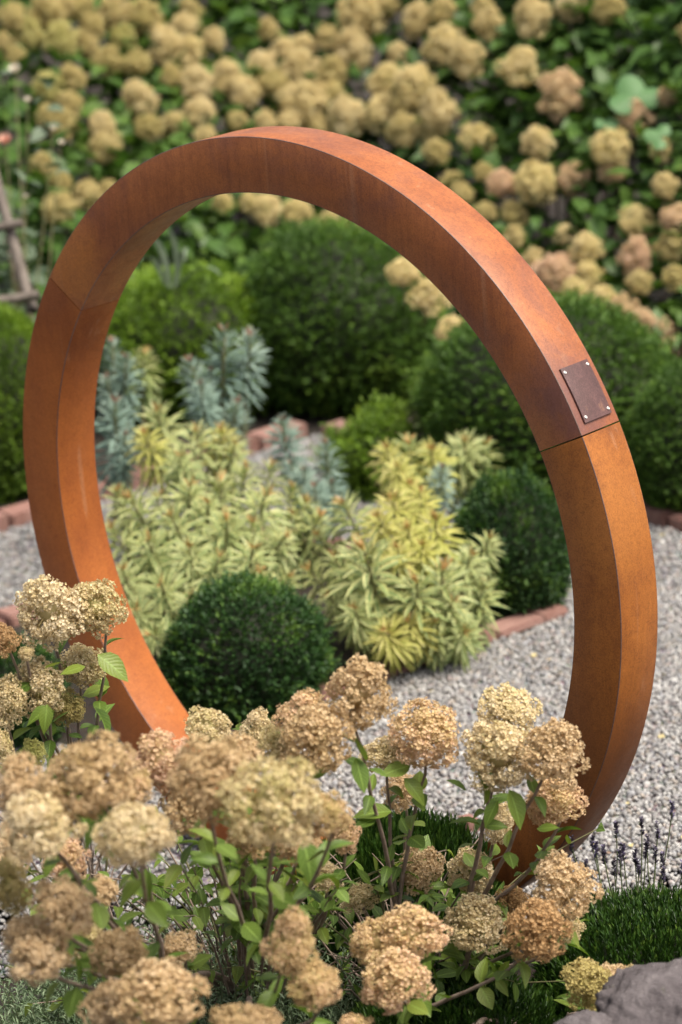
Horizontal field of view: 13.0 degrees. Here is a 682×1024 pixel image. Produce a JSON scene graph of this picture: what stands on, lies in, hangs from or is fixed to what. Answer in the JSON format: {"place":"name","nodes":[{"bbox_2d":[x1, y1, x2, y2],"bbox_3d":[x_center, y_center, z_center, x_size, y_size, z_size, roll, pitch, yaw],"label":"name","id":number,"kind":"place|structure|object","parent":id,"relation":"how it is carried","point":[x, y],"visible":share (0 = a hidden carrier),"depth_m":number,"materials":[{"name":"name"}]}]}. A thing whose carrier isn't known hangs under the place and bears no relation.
{"place":"outdoors","nodes":[
{"label":"outdoors","id":0,"kind":"place"},
{"bbox_2d":[0,0,681,1023],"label":"ground","id":1,"kind":"structure","parent":0,"point":[260,422],"depth_m":13.09,"materials":[{"name":"soil"}]},
{"bbox_2d":[0,301,34,504],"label":"boxwood ball","id":2,"kind":"object","parent":1,"relation":"on","point":[16,330],"visible":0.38,"depth_m":9.32,"materials":[{"name":"green plant"}]},
{"bbox_2d":[0,0,34,308],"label":"hydrangea bush","id":3,"kind":"object","parent":1,"relation":"on","point":[9,97],"visible":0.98,"depth_m":11.21,"materials":[{"name":"green plant"}]},
{"bbox_2d":[0,176,40,313],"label":"wooden trellis","id":4,"kind":"object","parent":1,"relation":"on","point":[28,296],"visible":0.98,"depth_m":9.55,"materials":[{"name":"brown wood"}]},
{"bbox_2d":[0,188,47,321],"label":"mixed shrub","id":5,"kind":"object","parent":1,"relation":"on","point":[30,252],"visible":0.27,"depth_m":10.30,"materials":[{"name":"plant"}]},
{"bbox_2d":[0,630,72,748],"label":"boxwood ball","id":6,"kind":"object","parent":1,"relation":"on","point":[7,666],"visible":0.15,"depth_m":7.36,"materials":[{"name":"green plant"}]},
{"bbox_2d":[0,63,76,319],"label":"rose bush","id":7,"kind":"object","parent":1,"relation":"on","point":[38,133],"visible":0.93,"depth_m":9.87,"materials":[{"name":"green plant"}]},
{"bbox_2d":[0,917,178,1023],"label":"silver foliage plant","id":8,"kind":"object","parent":1,"relation":"on","point":[36,1013],"visible":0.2,"depth_m":5.75,"materials":[{"name":"green plant"}]},
{"bbox_2d":[0,0,188,406],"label":"hydrangea bush","id":9,"kind":"object","parent":1,"relation":"on","point":[131,27],"visible":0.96,"depth_m":11.25,"materials":[{"name":"beige plant"}]},
{"bbox_2d":[0,528,267,626],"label":"brick edging","id":10,"kind":"object","parent":1,"relation":"on","point":[8,615],"visible":0.04,"depth_m":8.29,"materials":[{"name":"red brick"}]},
{"bbox_2d":[0,420,306,533],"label":"brick edging","id":11,"kind":"object","parent":1,"relation":"on","point":[18,514],"visible":0.2,"depth_m":9.43,"materials":[{"name":"red brick"}]},
{"bbox_2d":[142,228,221,287],"bbox_3d":[-0.538,-0.842,9.880,0.288,0.224,0.087,-3,18,4],"label":"strap leaved plant","id":12,"kind":"object","parent":1,"relation":"on","point":[179,258],"visible":0.84,"depth_m":9.92,"materials":[{"name":"grey plant"}]},
{"bbox_2d":[96,256,283,433],"bbox_3d":[-0.530,-0.559,10.264,0.780,0.642,0.813,-5,18,0],"label":"boxwood ball","id":13,"kind":"object","parent":1,"relation":"on","point":[171,327],"visible":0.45,"depth_m":10.00,"materials":[{"name":"green plant"}]},
{"bbox_2d":[59,818,324,1023],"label":"silver foliage plant","id":14,"kind":"object","parent":1,"relation":"on","point":[200,1020],"visible":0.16,"depth_m":5.67,"materials":[{"name":"green plant"}]},
{"bbox_2d":[0,687,454,1023],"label":"hydrangea bush","id":15,"kind":"object","parent":1,"relation":"on","point":[259,910],"visible":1,"depth_m":4.62,"materials":[{"name":"beige plant"}]},
{"bbox_2d":[147,0,329,275],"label":"hydrangea bush","id":16,"kind":"object","parent":1,"relation":"on","point":[191,68],"visible":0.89,"depth_m":11.44,"materials":[{"name":"beige plant"}]},
{"bbox_2d":[191,896,380,1023],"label":"silver foliage plant","id":17,"kind":"object","parent":1,"relation":"on","point":[330,1012],"visible":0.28,"depth_m":5.66,"materials":[{"name":"green plant"}]},
{"bbox_2d":[0,0,636,180],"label":"evergreen hedge","id":18,"kind":"object","parent":1,"relation":"on","point":[34,57],"visible":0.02,"depth_m":12.97,"materials":[{"name":"green plant"}]},
{"bbox_2d":[113,612,544,766],"bbox_3d":[0.000,0.481,7.638,1.394,0.112,0.107,-17,22,-34],"label":"brick edging","id":19,"kind":"object","parent":1,"relation":"on","point":[510,625],"visible":0.12,"depth_m":7.91,"materials":[{"name":"red brick"}]},
{"bbox_2d":[235,213,448,418],"bbox_3d":[-0.034,-0.642,10.196,0.836,0.784,0.806,-5,18,0],"label":"boxwood ball","id":20,"kind":"object","parent":1,"relation":"on","point":[341,328],"visible":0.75,"depth_m":9.96,"materials":[{"name":"green plant"}]},
{"bbox_2d":[306,389,429,503],"bbox_3d":[0.094,-0.164,9.238,0.408,0.393,0.514,-5,18,0],"label":"boxwood ball","id":21,"kind":"object","parent":1,"relation":"on","point":[358,441],"visible":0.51,"depth_m":9.13,"materials":[{"name":"green plant"}]},
{"bbox_2d":[187,652,604,1023],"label":"hydrangea bush","id":22,"kind":"object","parent":1,"relation":"on","point":[390,942],"visible":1,"depth_m":5.28,"materials":[{"name":"beige plant"}]},
{"bbox_2d":[297,0,495,355],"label":"hydrangea bush","id":23,"kind":"object","parent":1,"relation":"on","point":[350,37],"visible":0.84,"depth_m":11.24,"materials":[{"name":"beige plant"}]},
{"bbox_2d":[287,802,515,1022],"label":"evergreen mound","id":24,"kind":"object","parent":1,"relation":"on","point":[445,834],"visible":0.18,"depth_m":5.95,"materials":[{"name":"green plant"}]},
{"bbox_2d":[291,527,567,621],"bbox_3d":[0.204,0.204,8.447,0.108,0.109,1.193,-18,22,-36],"label":"brick edging","id":25,"kind":"object","parent":1,"relation":"on","point":[549,613],"visible":0.08,"depth_m":8.01,"materials":[{"name":"red brick"}]},
{"bbox_2d":[241,956,632,1023],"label":"hydrangea bush","id":26,"kind":"object","parent":1,"relation":"on","point":[588,981],"visible":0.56,"depth_m":5.23,"materials":[{"name":"beige plant"}]},
{"bbox_2d":[350,959,562,1023],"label":"evergreen mound","id":27,"kind":"object","parent":1,"relation":"on","point":[469,1008],"visible":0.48,"depth_m":5.50,"materials":[{"name":"green plant"}]},
{"bbox_2d":[321,419,681,532],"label":"brick edging","id":28,"kind":"object","parent":1,"relation":"on","point":[665,517],"visible":0.06,"depth_m":8.68,"materials":[{"name":"red brick"}]},
{"bbox_2d":[404,285,676,495],"bbox_3d":[0.639,-0.338,9.155,0.892,0.706,0.921,-5,18,0],"label":"boxwood ball","id":29,"kind":"object","parent":1,"relation":"on","point":[463,381],"visible":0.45,"depth_m":8.96,"materials":[{"name":"green plant"}]},
{"bbox_2d":[435,0,681,384],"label":"hydrangea bush","id":30,"kind":"object","parent":1,"relation":"on","point":[585,164],"visible":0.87,"depth_m":10.51,"materials":[{"name":"beige plant"}]},
{"bbox_2d":[473,0,681,254],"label":"dark shrub","id":31,"kind":"object","parent":1,"relation":"on","point":[631,34],"visible":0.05,"depth_m":11.49,"materials":[{"name":"green plant"}]},
{"bbox_2d":[553,1009,611,1023],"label":"boulder","id":32,"kind":"object","parent":1,"relation":"on","point":[587,1016],"visible":1,"depth_m":4.97,"materials":[{"name":"stone"}]},
{"bbox_2d":[530,882,681,1021],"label":"evergreen mound","id":33,"kind":"object","parent":1,"relation":"on","point":[619,931],"visible":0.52,"depth_m":5.72,"materials":[{"name":"green plant"}]},
{"bbox_2d":[567,800,681,922],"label":"lavender plant","id":34,"kind":"object","parent":1,"relation":"on","point":[621,852],"visible":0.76,"depth_m":5.89,"materials":[{"name":"purple plant"}]},
{"bbox_2d":[594,75,670,266],"bbox_3d":[1.060,-1.022,10.396,0.221,0.966,0.423,-16,21,-32],"label":"lobed leaf plant","id":35,"kind":"object","parent":1,"relation":"on","point":[628,87],"visible":0.69,"depth_m":10.32,"materials":[{"name":"green plant"}]},
{"bbox_2d":[595,957,681,1023],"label":"boulder","id":36,"kind":"object","parent":1,"relation":"on","point":[650,993],"visible":0.91,"depth_m":5.00,"materials":[{"name":"stone"}]},
{"bbox_2d":[620,353,681,513],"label":"boxwood ball","id":37,"kind":"object","parent":1,"relation":"on","point":[654,442],"visible":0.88,"depth_m":8.65,"materials":[{"name":"green plant"}]},
{"bbox_2d":[633,0,681,186],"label":"hydrangea bush","id":38,"kind":"object","parent":1,"relation":"on","point":[668,18],"visible":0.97,"depth_m":10.55,"materials":[{"name":"green plant"}]},
{"bbox_2d":[0,434,681,976],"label":"gravel path","id":39,"kind":"structure","parent":0,"point":[206,878],"depth_m":7.29,"materials":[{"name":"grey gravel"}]},
{"bbox_2d":[94,335,164,560],"bbox_3d":[-0.627,-0.149,8.607,0.212,0.655,0.616,-3,18,6],"label":"blue spurge","id":40,"kind":"object","parent":39,"relation":"on","point":[122,469],"visible":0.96,"depth_m":8.60,"materials":[{"name":"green plant"}]},
{"bbox_2d":[0,573,283,930],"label":"hydrangea bush","id":41,"kind":"object","parent":39,"relation":"on","point":[51,605],"visible":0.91,"depth_m":5.47,"materials":[{"name":"beige plant"}]},
{"bbox_2d":[175,321,271,528],"bbox_3d":[-0.333,-0.219,8.714,0.254,0.677,0.407,1,18,17],"label":"blue spurge","id":42,"kind":"object","parent":39,"relation":"on","point":[207,412],"visible":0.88,"depth_m":8.66,"materials":[{"name":"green plant"}]},
{"bbox_2d":[4,546,569,770],"bbox_3d":[-0.337,0.337,8.064,1.479,0.001,1.220,-17,22,-35],"label":"planting bed","id":43,"kind":"object","parent":39,"relation":"on","point":[90,710],"visible":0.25,"depth_m":7.91,"materials":[{"name":"soil"}]},
{"bbox_2d":[126,397,257,545],"bbox_3d":[-0.452,-0.038,8.393,0.414,0.547,0.358,12,24,43],"label":"variegated spurge","id":44,"kind":"object","parent":43,"relation":"on","point":[178,460],"visible":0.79,"depth_m":8.33,"materials":[{"name":"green plant"}]},
{"bbox_2d":[101,455,339,668],"bbox_3d":[-0.324,0.169,7.840,0.735,0.476,0.802,-12,19,-22],"label":"variegated spurge","id":45,"kind":"object","parent":43,"relation":"on","point":[175,557],"visible":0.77,"depth_m":7.82,"materials":[{"name":"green plant"}]},
{"bbox_2d":[155,565,346,731],"bbox_3d":[-0.234,0.363,7.480,0.503,0.437,0.463,-5,18,0],"label":"boxwood ball","id":46,"kind":"object","parent":43,"relation":"on","point":[243,645],"visible":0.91,"depth_m":7.34,"materials":[{"name":"green plant"}]},
{"bbox_2d":[262,412,351,575],"bbox_3d":[-0.077,-0.042,8.459,0.216,0.456,0.452,-9,18,-13],"label":"blue spurge","id":47,"kind":"object","parent":43,"relation":"on","point":[301,474],"visible":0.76,"depth_m":8.40,"materials":[{"name":"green plant"}]},
{"bbox_2d":[293,475,510,676],"bbox_3d":[0.176,0.237,7.796,0.587,0.586,0.574,-13,19,-25],"label":"variegated spurge","id":48,"kind":"object","parent":43,"relation":"on","point":[431,629],"visible":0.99,"depth_m":7.65,"materials":[{"name":"yellow plant"}]},
{"bbox_2d":[364,428,505,547],"bbox_3d":[0.264,-0.029,8.393,0.363,0.419,0.560,0,18,14],"label":"variegated spurge","id":49,"kind":"object","parent":43,"relation":"on","point":[453,486],"visible":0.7,"depth_m":8.36,"materials":[{"name":"yellow plant"}]},
{"bbox_2d":[447,462,571,616],"bbox_3d":[0.461,0.102,8.083,0.369,0.472,0.380,-5,18,0],"label":"boxwood ball","id":50,"kind":"object","parent":43,"relation":"on","point":[517,510],"visible":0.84,"depth_m":7.97,"materials":[{"name":"green plant"}]},
{"bbox_2d":[23,126,657,889],"bbox_3d":[-0.054,0.046,6.242,1.700,1.700,0.115,12,24,42],"label":"steel ring","id":51,"kind":"object","parent":39,"relation":"on","point":[467,260],"visible":0.73,"depth_m":5.82,"materials":[{"name":"orange metal"}]},
{"bbox_2d":[459,813,479,833],"bbox_3d":[0.288,0.705,6.722,0.031,0.042,0.046,-14,20,-27],"label":"loose brick","id":52,"kind":"object","parent":39,"relation":"on","point":[470,825],"visible":0.24,"depth_m":6.71,"materials":[{"name":"red brick"}]}
]}

